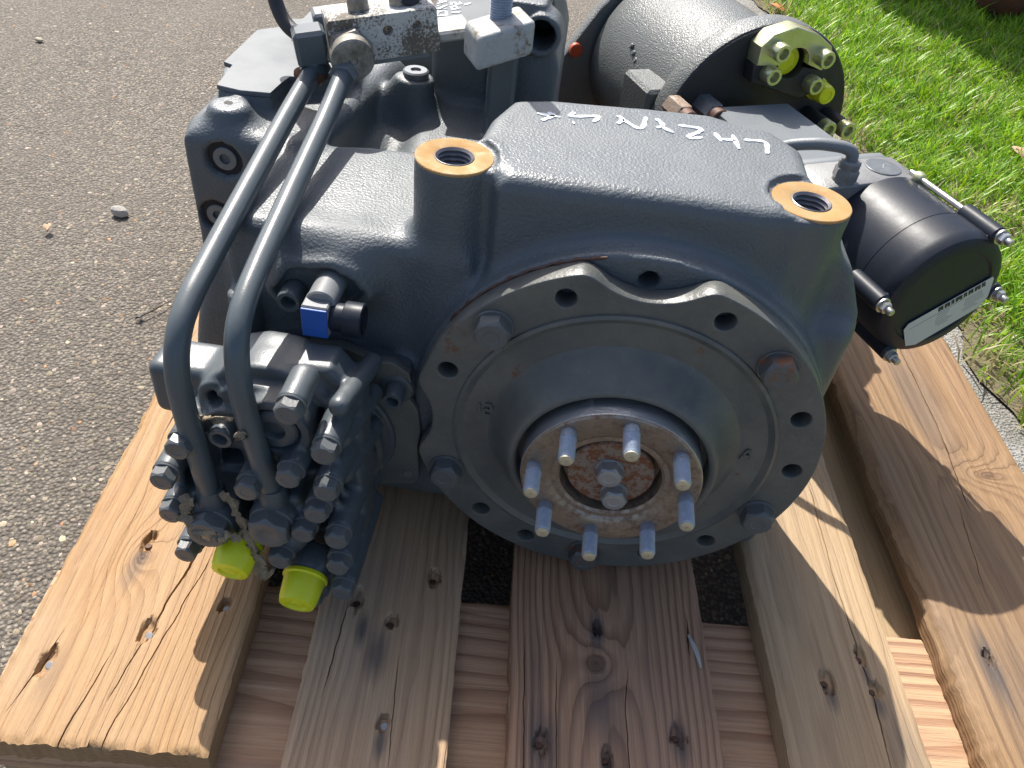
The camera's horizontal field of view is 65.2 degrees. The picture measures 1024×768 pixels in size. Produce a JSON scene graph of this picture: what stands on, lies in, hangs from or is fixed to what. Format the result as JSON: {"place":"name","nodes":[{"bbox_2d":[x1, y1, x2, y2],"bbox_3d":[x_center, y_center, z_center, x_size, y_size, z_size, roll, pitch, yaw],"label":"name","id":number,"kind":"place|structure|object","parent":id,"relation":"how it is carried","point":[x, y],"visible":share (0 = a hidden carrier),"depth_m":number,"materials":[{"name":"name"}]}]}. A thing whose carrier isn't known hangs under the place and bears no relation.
{"place":"outdoors","nodes":[
{"label":"outdoors","id":0,"kind":"place"},
{"bbox_2d":[0,0,748,767],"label":"asphalt ground","id":1,"kind":"structure","parent":0,"point":[478,586],"depth_m":1.24,"materials":[{"name":"grey asphalt"}]},
{"bbox_2d":[34,37,43,41],"bbox_3d":[-1.052,-0.766,1.780,0.021,0.010,0.011,22,44,15],"label":"loose stone","id":2,"kind":"object","parent":1,"relation":"on","point":[38,39],"visible":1,"depth_m":1.78,"materials":[{"name":"white stone"}]},
{"bbox_2d":[43,223,51,230],"bbox_3d":[-0.720,-0.244,1.240,0.014,0.006,0.014,24,44,18],"label":"fallen leaf","id":3,"kind":"object","parent":1,"relation":"on","point":[46,226],"visible":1,"depth_m":1.24,"materials":[{"name":"beige plant"}]},
{"bbox_2d":[110,206,128,217],"bbox_3d":[-0.635,-0.279,1.294,0.029,0.018,0.018,9,42,2],"label":"loose stone","id":4,"kind":"object","parent":1,"relation":"on","point":[120,211],"visible":1,"depth_m":1.29,"materials":[{"name":"white stone"}]},
{"bbox_2d":[135,299,172,318],"bbox_3d":[-0.503,-0.107,1.125,0.010,0.004,0.062,28,46,22],"label":"twig","id":5,"kind":"object","parent":1,"relation":"on","point":[139,316],"visible":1,"depth_m":1.12,"materials":[{"name":"grey wood"}]},
{"bbox_2d":[0,0,741,669],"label":"asphalt chippings","id":6,"kind":"object","parent":1,"relation":"on","point":[62,538],"visible":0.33,"depth_m":1.20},
{"bbox_2d":[0,313,1023,767],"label":"pallet","id":7,"kind":"object","parent":1,"relation":"on","point":[880,565],"visible":0.43,"depth_m":0.65,"materials":[{"name":"brown wood"}]},
{"bbox_2d":[149,0,1014,611],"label":"transmission","id":8,"kind":"object","parent":7,"relation":"on","point":[615,282],"visible":1,"depth_m":0.57,"materials":[{"name":"paint"}]},
{"bbox_2d":[736,0,1023,474],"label":"concrete strip","id":9,"kind":"object","parent":1,"relation":"on","point":[1003,417],"visible":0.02,"depth_m":1.15,"materials":[{"name":"grey concrete"}]},
{"bbox_2d":[753,0,1023,428],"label":"lawn","id":10,"kind":"structure","parent":0,"point":[972,326],"depth_m":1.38,"materials":[{"name":"plant"}]},
{"bbox_2d":[771,3,784,12],"bbox_3d":[0.811,-1.145,2.435,0.050,0.013,0.036,38,48,11],"label":"fallen leaf","id":11,"kind":"object","parent":10,"relation":"on","point":[776,4],"visible":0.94,"depth_m":2.44,"materials":[{"name":"brown plant"}]},
{"bbox_2d":[975,0,1023,19],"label":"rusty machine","id":12,"kind":"object","parent":10,"relation":"on","point":[1009,6],"visible":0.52,"depth_m":2.55,"materials":[{"name":"metal"}]},
{"bbox_2d":[1011,146,1023,157],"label":"fallen leaf","id":13,"kind":"object","parent":10,"relation":"on","point":[1017,149],"visible":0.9,"depth_m":1.74,"materials":[{"name":"beige plant"}]}
]}

